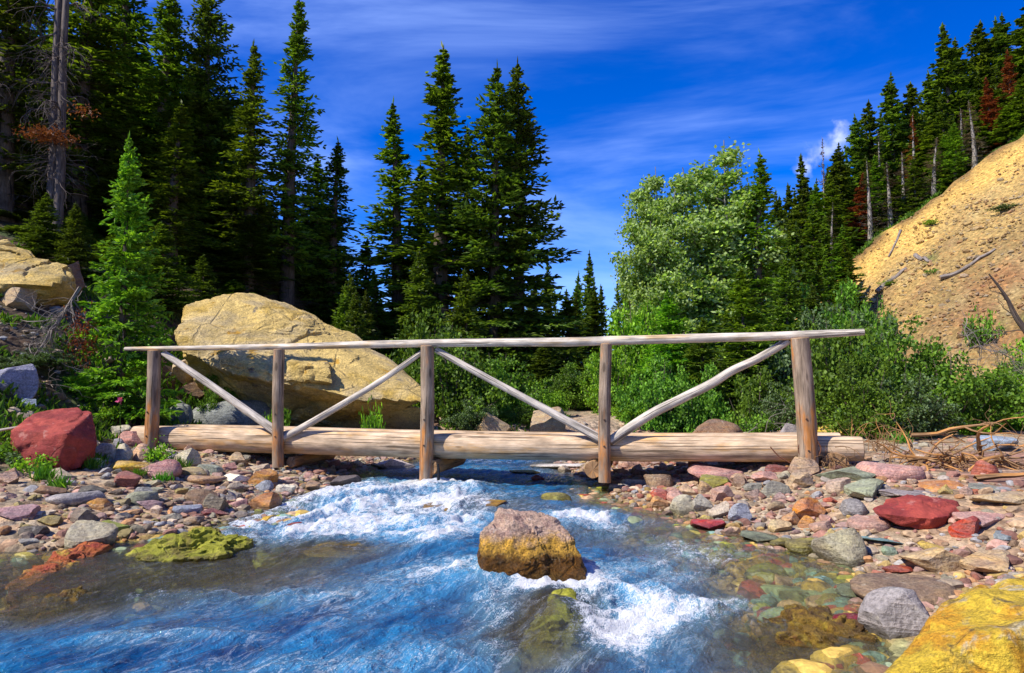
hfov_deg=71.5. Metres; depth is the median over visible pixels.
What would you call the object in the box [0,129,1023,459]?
ground cover
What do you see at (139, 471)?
grass tuft
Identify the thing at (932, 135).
conifer tree
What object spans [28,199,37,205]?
fir tree
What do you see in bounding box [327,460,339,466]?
stone
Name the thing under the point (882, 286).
fallen log
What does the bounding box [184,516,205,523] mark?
stone
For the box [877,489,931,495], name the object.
rock
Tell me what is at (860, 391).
shrub
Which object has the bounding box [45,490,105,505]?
rock
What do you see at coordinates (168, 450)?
rock
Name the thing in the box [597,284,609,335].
spruce tree
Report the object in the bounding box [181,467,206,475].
rock
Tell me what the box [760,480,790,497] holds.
stone
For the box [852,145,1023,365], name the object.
scree
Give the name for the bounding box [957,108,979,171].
dead conifer
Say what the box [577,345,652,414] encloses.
shrub
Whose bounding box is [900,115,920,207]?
conifer tree
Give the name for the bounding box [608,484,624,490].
stone
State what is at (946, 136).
dead conifer
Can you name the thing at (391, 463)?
rock
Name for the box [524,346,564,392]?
fir tree
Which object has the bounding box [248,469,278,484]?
rock
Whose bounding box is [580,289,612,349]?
spruce tree
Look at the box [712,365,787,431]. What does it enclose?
shrub
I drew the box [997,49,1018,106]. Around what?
conifer tree
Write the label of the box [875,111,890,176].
conifer tree
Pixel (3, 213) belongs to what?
fir tree
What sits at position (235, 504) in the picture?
rock
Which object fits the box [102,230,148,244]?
fir tree
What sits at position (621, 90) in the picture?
sky
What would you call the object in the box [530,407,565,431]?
rock
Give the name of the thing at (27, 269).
outcrop
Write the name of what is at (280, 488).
rock
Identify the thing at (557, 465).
rock
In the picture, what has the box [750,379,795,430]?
shrub
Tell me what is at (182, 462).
grass tuft
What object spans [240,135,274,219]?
spruce tree
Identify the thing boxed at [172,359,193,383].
rock
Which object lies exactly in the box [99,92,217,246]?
spruce tree
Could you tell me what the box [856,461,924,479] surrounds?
rock
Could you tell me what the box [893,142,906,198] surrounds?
conifer tree
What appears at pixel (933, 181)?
dead conifer
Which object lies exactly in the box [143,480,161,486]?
stone
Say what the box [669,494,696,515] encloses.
rock
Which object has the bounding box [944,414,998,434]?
plant
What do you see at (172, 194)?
spruce tree
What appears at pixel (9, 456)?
plant
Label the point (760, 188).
spruce tree
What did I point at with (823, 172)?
conifer tree
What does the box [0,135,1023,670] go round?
ground
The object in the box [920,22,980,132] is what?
conifer tree
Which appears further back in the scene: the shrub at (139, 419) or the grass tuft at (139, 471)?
the shrub at (139, 419)
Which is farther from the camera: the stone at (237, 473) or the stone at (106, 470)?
the stone at (237, 473)
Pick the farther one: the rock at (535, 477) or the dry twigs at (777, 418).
the dry twigs at (777, 418)
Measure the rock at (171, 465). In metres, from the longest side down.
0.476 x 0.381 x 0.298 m
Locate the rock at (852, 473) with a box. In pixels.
[815,466,875,480]
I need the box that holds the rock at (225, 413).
[192,400,271,425]
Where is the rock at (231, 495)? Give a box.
[226,491,236,499]
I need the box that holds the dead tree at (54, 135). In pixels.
[0,0,112,239]
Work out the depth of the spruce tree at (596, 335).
42.92 m
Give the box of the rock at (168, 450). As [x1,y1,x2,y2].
[163,448,177,456]
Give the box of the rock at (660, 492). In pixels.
[650,488,667,499]
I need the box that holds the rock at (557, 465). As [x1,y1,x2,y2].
[530,463,584,467]
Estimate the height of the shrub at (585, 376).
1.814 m
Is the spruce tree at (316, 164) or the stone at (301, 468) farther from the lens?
the spruce tree at (316, 164)
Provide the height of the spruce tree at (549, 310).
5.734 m
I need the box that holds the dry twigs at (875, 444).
[838,403,912,452]
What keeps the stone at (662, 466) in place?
on the ground at (986, 183)
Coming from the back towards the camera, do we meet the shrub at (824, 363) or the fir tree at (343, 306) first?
the fir tree at (343, 306)
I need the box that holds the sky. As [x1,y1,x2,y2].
[0,0,1023,348]
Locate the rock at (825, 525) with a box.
[808,520,831,531]
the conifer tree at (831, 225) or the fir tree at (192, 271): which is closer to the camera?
the fir tree at (192, 271)
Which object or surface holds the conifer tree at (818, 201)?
on the ground at (986, 183)
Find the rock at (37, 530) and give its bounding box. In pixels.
[18,526,49,536]
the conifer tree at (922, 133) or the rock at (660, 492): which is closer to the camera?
the rock at (660, 492)
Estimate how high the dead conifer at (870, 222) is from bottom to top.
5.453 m
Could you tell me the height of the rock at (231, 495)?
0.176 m
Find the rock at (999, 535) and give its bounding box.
[993,530,1011,541]
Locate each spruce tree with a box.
[0,0,82,222]
[14,23,88,209]
[14,25,108,213]
[15,0,166,219]
[29,0,52,45]
[31,39,52,152]
[37,19,53,157]
[82,89,153,232]
[89,0,211,230]
[89,44,114,213]
[96,0,162,190]
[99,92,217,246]
[135,100,230,273]
[152,67,238,248]
[190,109,239,250]
[195,207,280,270]
[197,213,294,301]
[198,40,310,288]
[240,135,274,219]
[256,0,347,310]
[281,161,362,279]
[297,137,371,324]
[302,223,355,293]
[347,96,428,358]
[369,41,488,364]
[381,159,451,338]
[525,289,541,366]
[541,264,554,337]
[541,295,560,372]
[548,335,565,373]
[553,291,558,334]
[564,292,586,371]
[571,284,585,357]
[575,270,583,314]
[576,321,595,372]
[578,330,599,367]
[579,250,598,330]
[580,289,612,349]
[582,305,604,336]
[584,294,598,336]
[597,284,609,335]
[610,279,624,347]
[618,253,625,315]
[618,300,633,346]
[731,148,801,353]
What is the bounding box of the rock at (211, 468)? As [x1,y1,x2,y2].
[197,464,222,474]
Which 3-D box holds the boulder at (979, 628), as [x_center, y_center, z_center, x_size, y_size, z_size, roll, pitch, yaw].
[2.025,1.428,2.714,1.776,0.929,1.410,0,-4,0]
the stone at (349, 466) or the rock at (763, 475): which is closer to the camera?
the rock at (763, 475)
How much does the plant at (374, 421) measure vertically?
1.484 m
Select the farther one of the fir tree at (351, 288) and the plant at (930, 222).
the plant at (930, 222)
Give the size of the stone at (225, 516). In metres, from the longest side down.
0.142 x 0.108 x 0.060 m
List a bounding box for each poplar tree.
[608,167,716,374]
[650,136,804,370]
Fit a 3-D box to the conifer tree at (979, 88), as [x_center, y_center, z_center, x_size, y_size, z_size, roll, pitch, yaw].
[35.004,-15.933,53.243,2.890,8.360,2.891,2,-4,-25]
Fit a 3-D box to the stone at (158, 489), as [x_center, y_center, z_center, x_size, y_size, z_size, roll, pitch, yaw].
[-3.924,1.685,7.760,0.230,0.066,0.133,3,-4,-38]
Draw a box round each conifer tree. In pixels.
[767,190,788,268]
[777,196,786,225]
[780,236,802,323]
[781,182,799,233]
[782,198,810,275]
[785,154,820,244]
[788,222,811,318]
[797,183,855,269]
[800,200,834,303]
[800,263,829,318]
[801,214,836,310]
[818,138,825,206]
[820,142,857,233]
[820,249,839,315]
[821,225,867,314]
[822,165,829,193]
[824,162,854,231]
[827,202,839,262]
[833,238,879,314]
[835,240,859,255]
[838,270,856,319]
[851,99,890,189]
[854,155,873,208]
[855,72,920,192]
[855,224,883,248]
[856,205,883,226]
[869,132,890,185]
[873,175,912,226]
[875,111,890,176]
[885,81,926,164]
[890,137,907,188]
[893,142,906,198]
[898,130,929,201]
[899,159,929,212]
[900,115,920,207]
[900,149,911,190]
[906,116,971,207]
[909,176,930,206]
[917,69,955,128]
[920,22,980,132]
[925,134,965,191]
[930,157,965,193]
[934,87,967,169]
[937,123,968,182]
[948,117,966,166]
[952,37,983,115]
[959,94,988,154]
[962,20,999,89]
[967,71,984,107]
[980,7,1023,92]
[980,88,1011,123]
[983,12,1020,92]
[983,66,1002,103]
[985,16,1003,80]
[987,105,1023,142]
[989,115,1023,140]
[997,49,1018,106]
[999,73,1015,94]
[1004,74,1023,125]
[1013,88,1023,121]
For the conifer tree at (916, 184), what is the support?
on the ground at (986, 183)
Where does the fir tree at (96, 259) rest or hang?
on the ground at (986, 183)
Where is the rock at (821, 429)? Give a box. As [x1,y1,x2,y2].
[818,424,854,435]
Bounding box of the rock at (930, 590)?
[850,573,956,605]
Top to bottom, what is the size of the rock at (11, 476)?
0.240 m
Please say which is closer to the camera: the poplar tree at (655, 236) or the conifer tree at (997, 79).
the poplar tree at (655, 236)
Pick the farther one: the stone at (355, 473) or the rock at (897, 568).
the stone at (355, 473)
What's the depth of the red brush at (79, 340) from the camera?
11.90 m
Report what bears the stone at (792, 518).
on the ground at (986, 183)
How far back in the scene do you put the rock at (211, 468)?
9.19 m
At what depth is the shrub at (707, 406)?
16.63 m
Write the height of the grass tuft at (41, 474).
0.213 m
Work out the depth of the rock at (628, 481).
9.20 m
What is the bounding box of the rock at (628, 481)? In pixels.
[620,478,645,485]
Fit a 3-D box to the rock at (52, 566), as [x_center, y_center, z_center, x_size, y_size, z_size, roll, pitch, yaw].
[-3.432,1.925,5.445,0.367,0.559,1.266,0,-4,0]
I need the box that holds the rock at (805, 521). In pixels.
[797,515,815,527]
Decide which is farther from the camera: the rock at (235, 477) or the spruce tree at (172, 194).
the spruce tree at (172, 194)
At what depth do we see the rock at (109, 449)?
9.21 m
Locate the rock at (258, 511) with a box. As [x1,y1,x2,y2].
[254,509,264,513]
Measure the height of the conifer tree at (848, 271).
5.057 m
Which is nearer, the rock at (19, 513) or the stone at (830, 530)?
the stone at (830, 530)
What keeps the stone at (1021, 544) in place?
on the ground at (986, 183)
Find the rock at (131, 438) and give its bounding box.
[118,431,143,446]
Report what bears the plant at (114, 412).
on the ground at (986, 183)
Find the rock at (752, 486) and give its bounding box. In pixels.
[743,482,761,490]
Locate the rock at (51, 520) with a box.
[37,515,63,525]
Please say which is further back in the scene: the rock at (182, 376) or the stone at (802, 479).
the rock at (182, 376)
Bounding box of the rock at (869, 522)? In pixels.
[847,515,890,531]
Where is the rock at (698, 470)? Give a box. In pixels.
[687,463,742,478]
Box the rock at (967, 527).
[948,516,980,537]
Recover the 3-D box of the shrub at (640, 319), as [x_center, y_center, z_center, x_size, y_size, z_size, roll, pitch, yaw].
[3.839,0.579,21.839,3.019,3.700,3.280,-1,-4,21]
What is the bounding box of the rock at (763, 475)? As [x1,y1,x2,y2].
[751,471,777,480]
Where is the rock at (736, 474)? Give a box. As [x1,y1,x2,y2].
[730,473,746,480]
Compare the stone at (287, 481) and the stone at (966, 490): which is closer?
the stone at (966, 490)
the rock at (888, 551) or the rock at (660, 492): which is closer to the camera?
the rock at (888, 551)
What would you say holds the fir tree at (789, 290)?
on the ground at (986, 183)
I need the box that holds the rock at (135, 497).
[126,491,158,505]
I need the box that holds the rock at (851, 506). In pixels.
[839,498,867,516]
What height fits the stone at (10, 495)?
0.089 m
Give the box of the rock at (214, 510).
[201,508,227,515]
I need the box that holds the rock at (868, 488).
[843,478,883,498]
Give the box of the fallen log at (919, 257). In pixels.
[913,253,931,262]
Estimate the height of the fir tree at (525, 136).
14.338 m
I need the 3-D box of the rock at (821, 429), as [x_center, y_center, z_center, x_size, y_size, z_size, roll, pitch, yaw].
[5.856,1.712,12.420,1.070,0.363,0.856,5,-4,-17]
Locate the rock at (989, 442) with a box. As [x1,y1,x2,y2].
[972,435,1018,450]
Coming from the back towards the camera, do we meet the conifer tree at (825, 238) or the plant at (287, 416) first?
the conifer tree at (825, 238)
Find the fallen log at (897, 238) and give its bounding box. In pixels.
[888,229,901,256]
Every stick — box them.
[0,426,16,431]
[973,473,1023,481]
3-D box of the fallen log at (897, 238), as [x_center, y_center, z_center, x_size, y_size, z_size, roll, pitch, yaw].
[20.670,-5.041,38.379,1.894,1.753,0.143,3,-5,-42]
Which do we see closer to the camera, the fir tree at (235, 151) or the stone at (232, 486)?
the stone at (232, 486)
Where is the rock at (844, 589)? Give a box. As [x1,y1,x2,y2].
[835,583,859,596]
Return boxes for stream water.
[0,458,883,672]
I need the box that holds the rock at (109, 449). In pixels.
[95,443,115,461]
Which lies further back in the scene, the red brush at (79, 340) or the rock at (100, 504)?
the red brush at (79, 340)
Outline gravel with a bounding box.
[0,323,1023,611]
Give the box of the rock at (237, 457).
[229,452,247,465]
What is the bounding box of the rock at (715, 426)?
[692,419,742,432]
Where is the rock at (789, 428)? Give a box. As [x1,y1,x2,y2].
[780,423,796,432]
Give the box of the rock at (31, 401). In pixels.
[21,398,36,411]
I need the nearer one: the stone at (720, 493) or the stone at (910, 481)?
the stone at (910, 481)
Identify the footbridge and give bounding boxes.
[124,329,864,482]
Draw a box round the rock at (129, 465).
[109,461,148,471]
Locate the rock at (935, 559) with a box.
[899,547,964,572]
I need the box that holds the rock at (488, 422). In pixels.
[474,412,510,430]
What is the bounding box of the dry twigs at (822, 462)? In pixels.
[816,446,860,469]
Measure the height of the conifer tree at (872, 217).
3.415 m
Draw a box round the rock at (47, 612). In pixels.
[0,585,91,626]
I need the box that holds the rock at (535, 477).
[531,475,544,480]
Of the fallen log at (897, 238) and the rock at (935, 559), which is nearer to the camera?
the rock at (935, 559)
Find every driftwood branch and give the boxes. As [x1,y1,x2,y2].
[910,416,1023,442]
[923,434,966,462]
[976,423,1006,455]
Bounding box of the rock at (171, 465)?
[141,459,181,478]
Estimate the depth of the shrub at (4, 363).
10.93 m
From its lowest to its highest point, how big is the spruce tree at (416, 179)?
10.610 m
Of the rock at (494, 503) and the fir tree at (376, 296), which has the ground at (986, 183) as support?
the fir tree at (376, 296)
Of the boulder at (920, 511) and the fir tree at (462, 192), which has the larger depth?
the fir tree at (462, 192)
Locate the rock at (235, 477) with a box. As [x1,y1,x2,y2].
[224,473,249,482]
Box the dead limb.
[986,274,1023,333]
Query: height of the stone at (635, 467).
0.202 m
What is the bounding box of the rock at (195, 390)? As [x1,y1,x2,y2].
[179,382,206,399]
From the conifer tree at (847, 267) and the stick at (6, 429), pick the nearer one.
the stick at (6, 429)
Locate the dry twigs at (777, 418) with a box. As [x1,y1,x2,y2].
[747,397,824,432]
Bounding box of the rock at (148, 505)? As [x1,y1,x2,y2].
[137,500,163,510]
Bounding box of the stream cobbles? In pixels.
[0,481,891,672]
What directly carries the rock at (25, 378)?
on the ground at (986, 183)
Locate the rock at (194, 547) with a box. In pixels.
[121,526,255,602]
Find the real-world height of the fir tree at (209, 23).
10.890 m
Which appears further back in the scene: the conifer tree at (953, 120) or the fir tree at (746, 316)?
the conifer tree at (953, 120)
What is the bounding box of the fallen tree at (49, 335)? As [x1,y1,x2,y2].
[0,276,150,399]
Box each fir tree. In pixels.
[0,208,26,221]
[0,224,50,233]
[12,193,68,264]
[14,208,33,218]
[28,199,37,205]
[51,202,109,280]
[54,252,109,263]
[62,131,184,424]
[63,209,102,240]
[84,220,111,232]
[89,233,136,262]
[90,238,141,250]
[92,218,142,234]
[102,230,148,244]
[127,221,204,309]
[150,0,275,244]
[152,221,211,268]
[154,263,199,274]
[180,254,225,300]
[187,231,216,262]
[212,279,250,295]
[221,99,278,245]
[296,222,342,320]
[300,262,348,313]
[330,272,361,329]
[331,283,366,340]
[342,292,375,348]
[354,238,384,329]
[358,288,382,352]
[368,269,398,358]
[368,306,384,352]
[383,247,443,363]
[413,61,585,382]
[436,268,494,370]
[443,56,589,377]
[446,123,533,356]
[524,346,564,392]
[549,288,599,375]
[634,289,703,399]
[674,317,738,414]
[705,267,791,411]
[751,256,811,371]
[797,283,825,327]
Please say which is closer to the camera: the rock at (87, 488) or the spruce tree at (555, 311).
the rock at (87, 488)
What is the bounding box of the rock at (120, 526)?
[102,520,130,531]
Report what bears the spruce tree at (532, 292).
on the ground at (986, 183)
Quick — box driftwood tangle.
[857,400,1023,471]
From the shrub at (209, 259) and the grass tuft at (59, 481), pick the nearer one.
the grass tuft at (59, 481)
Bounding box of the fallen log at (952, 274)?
[939,248,995,279]
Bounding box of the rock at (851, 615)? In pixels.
[832,613,857,619]
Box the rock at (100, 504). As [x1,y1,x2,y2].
[84,498,113,510]
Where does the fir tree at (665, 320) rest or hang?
on the ground at (986, 183)
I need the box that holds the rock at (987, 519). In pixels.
[952,511,1004,526]
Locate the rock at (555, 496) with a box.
[541,492,570,500]
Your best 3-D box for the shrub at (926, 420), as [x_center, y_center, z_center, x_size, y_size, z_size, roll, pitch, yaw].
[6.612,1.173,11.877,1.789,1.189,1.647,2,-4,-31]
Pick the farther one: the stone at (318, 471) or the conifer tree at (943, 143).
the conifer tree at (943, 143)
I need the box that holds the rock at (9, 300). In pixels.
[0,287,37,311]
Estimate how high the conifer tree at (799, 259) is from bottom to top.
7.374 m
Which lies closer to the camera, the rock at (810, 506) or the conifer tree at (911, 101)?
the rock at (810, 506)
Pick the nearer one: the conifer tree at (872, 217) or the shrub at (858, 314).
the shrub at (858, 314)
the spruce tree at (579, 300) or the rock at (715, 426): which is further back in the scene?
the spruce tree at (579, 300)
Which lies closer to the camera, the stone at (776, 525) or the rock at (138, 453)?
the stone at (776, 525)
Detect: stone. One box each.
[4,492,16,497]
[18,538,39,544]
[43,510,56,515]
[52,468,76,478]
[53,534,61,539]
[59,523,73,529]
[64,520,117,549]
[70,507,97,521]
[99,467,112,472]
[108,489,121,494]
[111,498,130,505]
[112,468,121,473]
[120,509,140,513]
[134,487,152,491]
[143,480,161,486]
[143,520,157,523]
[150,505,162,513]
[151,487,163,491]
[154,521,166,525]
[162,483,170,487]
[175,488,188,493]
[180,512,189,517]
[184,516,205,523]
[203,493,228,510]
[216,523,229,527]
[217,515,231,518]
[222,462,236,470]
[225,471,244,474]
[226,483,248,490]
[241,471,252,476]
[243,455,250,460]
[246,464,269,470]
[248,492,281,510]
[255,480,273,491]
[277,480,295,483]
[284,454,296,457]
[293,466,304,470]
[303,472,313,477]
[305,480,319,490]
[312,468,326,473]
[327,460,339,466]
[336,464,352,469]
[348,471,359,475]
[558,465,571,473]
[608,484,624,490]
[612,469,627,473]
[618,461,633,467]
[622,486,629,491]
[630,464,642,473]
[631,469,645,475]
[640,462,649,465]
[643,474,672,487]
[649,470,670,473]
[650,462,660,465]
[650,496,669,508]
[659,462,667,470]
[661,510,672,515]
[666,487,677,491]
[666,490,682,501]
[697,481,712,493]
[700,515,713,519]
[710,485,733,501]
[720,527,740,536]
[733,476,746,486]
[736,500,750,508]
[744,489,759,500]
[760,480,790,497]
[766,510,776,516]
[767,501,784,510]
[768,519,791,532]
[771,492,786,502]
[778,508,791,515]
[781,511,799,524]
[788,456,819,474]
[788,472,813,487]
[809,489,823,494]
[811,528,867,567]
[822,497,837,503]
[824,528,835,535]
[825,477,850,493]
[864,456,871,460]
[899,446,908,452]
[907,478,917,484]
[917,540,945,548]
[925,471,932,478]
[937,484,952,493]
[958,487,972,494]
[964,546,973,554]
[971,460,998,474]
[1018,538,1023,547]
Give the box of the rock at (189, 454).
[174,448,200,466]
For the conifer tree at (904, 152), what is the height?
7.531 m
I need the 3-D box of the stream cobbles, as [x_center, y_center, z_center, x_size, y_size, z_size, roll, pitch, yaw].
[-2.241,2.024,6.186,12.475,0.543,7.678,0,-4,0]
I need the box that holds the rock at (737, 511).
[728,503,751,521]
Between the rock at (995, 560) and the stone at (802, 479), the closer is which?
the rock at (995, 560)
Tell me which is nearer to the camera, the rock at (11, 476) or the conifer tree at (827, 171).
the rock at (11, 476)
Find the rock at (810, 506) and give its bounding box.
[792,497,825,518]
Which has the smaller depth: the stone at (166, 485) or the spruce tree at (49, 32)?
the stone at (166, 485)
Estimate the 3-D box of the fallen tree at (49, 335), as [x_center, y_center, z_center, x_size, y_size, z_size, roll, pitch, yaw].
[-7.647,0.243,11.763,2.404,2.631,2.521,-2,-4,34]
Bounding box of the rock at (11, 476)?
[0,467,19,483]
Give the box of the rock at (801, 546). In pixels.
[784,537,813,555]
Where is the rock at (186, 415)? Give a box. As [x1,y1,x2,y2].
[171,403,192,423]
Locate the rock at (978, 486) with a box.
[968,483,1010,491]
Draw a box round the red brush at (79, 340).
[62,301,108,376]
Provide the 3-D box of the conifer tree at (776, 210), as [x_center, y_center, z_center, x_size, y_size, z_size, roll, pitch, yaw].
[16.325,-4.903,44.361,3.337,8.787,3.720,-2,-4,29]
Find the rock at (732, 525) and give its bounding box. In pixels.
[725,523,740,527]
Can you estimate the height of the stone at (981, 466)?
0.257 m
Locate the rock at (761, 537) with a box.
[740,530,778,542]
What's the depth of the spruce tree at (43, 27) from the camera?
30.27 m
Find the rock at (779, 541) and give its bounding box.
[770,537,789,547]
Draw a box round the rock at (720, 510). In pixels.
[708,501,729,518]
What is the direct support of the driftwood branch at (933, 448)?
on the driftwood tangle
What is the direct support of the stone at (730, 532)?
on the stream cobbles
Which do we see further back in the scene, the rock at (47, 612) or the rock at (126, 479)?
the rock at (126, 479)
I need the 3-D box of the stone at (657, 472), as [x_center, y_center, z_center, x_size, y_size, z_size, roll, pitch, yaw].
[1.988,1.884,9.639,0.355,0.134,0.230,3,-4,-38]
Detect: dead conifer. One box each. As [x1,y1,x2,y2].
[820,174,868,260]
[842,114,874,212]
[844,173,878,248]
[857,159,888,243]
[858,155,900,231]
[866,160,904,230]
[892,152,911,212]
[902,163,929,207]
[906,138,944,202]
[924,135,970,190]
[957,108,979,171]
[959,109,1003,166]
[962,101,991,168]
[978,77,1006,154]
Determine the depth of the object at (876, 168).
44.01 m
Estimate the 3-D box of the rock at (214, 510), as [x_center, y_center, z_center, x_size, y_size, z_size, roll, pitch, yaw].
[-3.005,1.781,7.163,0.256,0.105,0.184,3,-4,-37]
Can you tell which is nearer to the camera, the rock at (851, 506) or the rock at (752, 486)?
the rock at (851, 506)
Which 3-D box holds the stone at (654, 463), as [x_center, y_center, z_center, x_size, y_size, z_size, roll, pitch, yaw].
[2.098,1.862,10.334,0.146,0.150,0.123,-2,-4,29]
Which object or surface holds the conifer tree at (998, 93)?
on the ground at (986, 183)
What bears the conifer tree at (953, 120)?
on the ground at (986, 183)
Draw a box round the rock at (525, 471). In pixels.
[509,470,540,473]
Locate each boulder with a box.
[10,407,96,470]
[174,293,420,429]
[477,507,592,656]
[872,494,959,528]
[884,576,1023,672]
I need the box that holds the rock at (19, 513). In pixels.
[0,504,40,520]
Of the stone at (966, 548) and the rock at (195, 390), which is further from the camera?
the rock at (195, 390)
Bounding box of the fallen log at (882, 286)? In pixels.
[875,267,906,293]
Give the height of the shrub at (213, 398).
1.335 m
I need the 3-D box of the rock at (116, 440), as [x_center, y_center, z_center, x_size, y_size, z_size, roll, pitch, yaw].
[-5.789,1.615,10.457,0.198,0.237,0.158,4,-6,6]
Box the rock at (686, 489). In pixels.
[679,484,696,495]
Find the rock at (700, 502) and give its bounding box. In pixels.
[692,494,712,511]
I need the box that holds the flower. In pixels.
[115,397,121,442]
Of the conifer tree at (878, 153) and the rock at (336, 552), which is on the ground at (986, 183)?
the conifer tree at (878, 153)
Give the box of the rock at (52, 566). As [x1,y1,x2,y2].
[5,541,115,613]
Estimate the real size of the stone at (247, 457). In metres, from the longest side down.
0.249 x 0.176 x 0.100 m
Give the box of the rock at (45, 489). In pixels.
[33,485,66,494]
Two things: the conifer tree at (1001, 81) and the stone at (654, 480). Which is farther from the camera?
the conifer tree at (1001, 81)
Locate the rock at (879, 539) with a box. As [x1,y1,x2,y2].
[861,536,903,543]
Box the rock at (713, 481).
[699,474,729,487]
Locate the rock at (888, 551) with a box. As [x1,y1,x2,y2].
[881,546,897,555]
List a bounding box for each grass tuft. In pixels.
[22,463,61,481]
[45,472,74,488]
[78,456,108,469]
[126,466,147,475]
[151,469,173,481]
[164,456,196,467]
[883,431,912,443]
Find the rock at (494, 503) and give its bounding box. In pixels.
[423,499,505,510]
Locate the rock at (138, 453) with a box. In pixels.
[132,443,151,461]
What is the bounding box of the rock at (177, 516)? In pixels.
[160,513,182,519]
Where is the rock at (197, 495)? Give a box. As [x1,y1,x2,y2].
[184,488,217,504]
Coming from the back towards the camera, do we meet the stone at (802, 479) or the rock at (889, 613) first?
the stone at (802, 479)
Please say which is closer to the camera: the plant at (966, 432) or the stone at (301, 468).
the stone at (301, 468)
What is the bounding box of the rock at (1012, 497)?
[969,491,1023,504]
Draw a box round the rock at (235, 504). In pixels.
[229,499,247,507]
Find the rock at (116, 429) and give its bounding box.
[110,425,131,436]
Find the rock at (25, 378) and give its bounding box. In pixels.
[0,364,38,398]
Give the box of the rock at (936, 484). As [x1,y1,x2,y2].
[917,480,964,488]
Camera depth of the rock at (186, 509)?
7.12 m
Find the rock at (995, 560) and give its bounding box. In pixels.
[959,549,1009,572]
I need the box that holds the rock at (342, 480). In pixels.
[330,475,361,485]
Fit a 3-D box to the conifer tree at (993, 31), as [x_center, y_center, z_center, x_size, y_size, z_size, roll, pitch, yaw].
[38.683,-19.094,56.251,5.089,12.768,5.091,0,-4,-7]
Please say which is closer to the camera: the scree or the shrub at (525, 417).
the shrub at (525, 417)
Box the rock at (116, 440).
[113,438,124,446]
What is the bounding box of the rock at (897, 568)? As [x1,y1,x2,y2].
[882,565,912,571]
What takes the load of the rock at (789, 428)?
on the ground at (986, 183)
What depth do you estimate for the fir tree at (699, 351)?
19.24 m
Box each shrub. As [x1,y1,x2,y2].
[0,355,39,369]
[2,347,80,366]
[58,375,114,392]
[92,389,145,411]
[128,398,170,423]
[188,255,224,266]
[196,374,237,412]
[308,310,332,319]
[386,304,478,406]
[408,327,515,423]
[439,395,498,430]
[450,351,547,417]
[497,407,532,424]
[510,379,570,414]
[537,360,591,410]
[557,357,643,410]
[565,369,592,409]
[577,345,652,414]
[586,299,683,397]
[611,350,697,432]
[611,392,645,420]
[650,360,736,432]
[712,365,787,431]
[723,356,787,399]
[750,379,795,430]
[751,306,848,397]
[785,301,916,370]
[785,319,902,426]
[790,276,859,329]
[815,357,921,439]
[842,315,971,400]
[854,295,899,352]
[856,372,965,439]
[888,339,1023,434]
[970,366,1023,409]
[985,337,1023,384]
[1000,388,1023,430]
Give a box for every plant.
[0,424,14,460]
[1,449,25,466]
[6,452,58,472]
[84,396,121,420]
[142,435,177,461]
[262,408,290,425]
[358,381,385,428]
[731,411,774,432]
[845,424,875,438]
[876,279,896,285]
[922,219,939,225]
[923,268,937,273]
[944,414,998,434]
[961,297,1004,346]
[984,203,1019,211]
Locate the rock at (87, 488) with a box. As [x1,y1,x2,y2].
[78,485,106,492]
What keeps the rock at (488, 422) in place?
on the ground at (986, 183)
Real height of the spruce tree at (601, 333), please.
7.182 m
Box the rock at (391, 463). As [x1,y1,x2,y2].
[373,459,413,468]
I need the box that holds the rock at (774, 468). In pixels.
[765,464,787,471]
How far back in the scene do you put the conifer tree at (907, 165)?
47.55 m
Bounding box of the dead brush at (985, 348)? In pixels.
[947,310,1023,385]
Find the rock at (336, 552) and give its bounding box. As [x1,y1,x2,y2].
[303,541,371,557]
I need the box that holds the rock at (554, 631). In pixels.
[517,588,598,667]
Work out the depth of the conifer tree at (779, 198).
50.82 m
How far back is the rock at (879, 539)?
5.72 m
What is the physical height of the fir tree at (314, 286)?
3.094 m
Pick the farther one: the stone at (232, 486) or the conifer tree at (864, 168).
the conifer tree at (864, 168)
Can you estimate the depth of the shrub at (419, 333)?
19.26 m
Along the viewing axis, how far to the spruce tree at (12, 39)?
19.32 m
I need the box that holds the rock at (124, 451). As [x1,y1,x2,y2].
[113,443,132,461]
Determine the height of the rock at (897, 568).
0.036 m
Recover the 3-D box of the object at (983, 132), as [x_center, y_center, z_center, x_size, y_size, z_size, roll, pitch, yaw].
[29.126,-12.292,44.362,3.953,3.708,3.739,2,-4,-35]
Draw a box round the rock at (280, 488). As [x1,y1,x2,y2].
[275,484,295,492]
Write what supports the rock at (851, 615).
in the stream water
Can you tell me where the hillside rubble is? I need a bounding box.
[0,283,184,462]
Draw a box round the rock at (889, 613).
[857,587,929,639]
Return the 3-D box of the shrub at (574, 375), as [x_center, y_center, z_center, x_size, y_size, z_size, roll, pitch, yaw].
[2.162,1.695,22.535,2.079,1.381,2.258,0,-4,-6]
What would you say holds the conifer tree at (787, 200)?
on the ground at (986, 183)
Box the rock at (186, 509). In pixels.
[172,504,201,513]
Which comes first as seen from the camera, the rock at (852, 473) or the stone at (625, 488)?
the rock at (852, 473)
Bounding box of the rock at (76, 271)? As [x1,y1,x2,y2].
[68,261,84,295]
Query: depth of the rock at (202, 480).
8.50 m
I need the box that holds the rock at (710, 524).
[690,519,725,530]
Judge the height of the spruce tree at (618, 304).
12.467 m
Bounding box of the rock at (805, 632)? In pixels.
[746,603,882,672]
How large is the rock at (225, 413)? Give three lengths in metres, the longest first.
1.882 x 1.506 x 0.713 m
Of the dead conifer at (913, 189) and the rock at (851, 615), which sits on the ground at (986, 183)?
the dead conifer at (913, 189)
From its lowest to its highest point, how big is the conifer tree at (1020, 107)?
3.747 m
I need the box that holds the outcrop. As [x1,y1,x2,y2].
[0,239,75,305]
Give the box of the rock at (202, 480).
[183,475,226,484]
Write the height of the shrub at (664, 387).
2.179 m
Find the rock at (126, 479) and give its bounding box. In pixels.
[114,471,141,486]

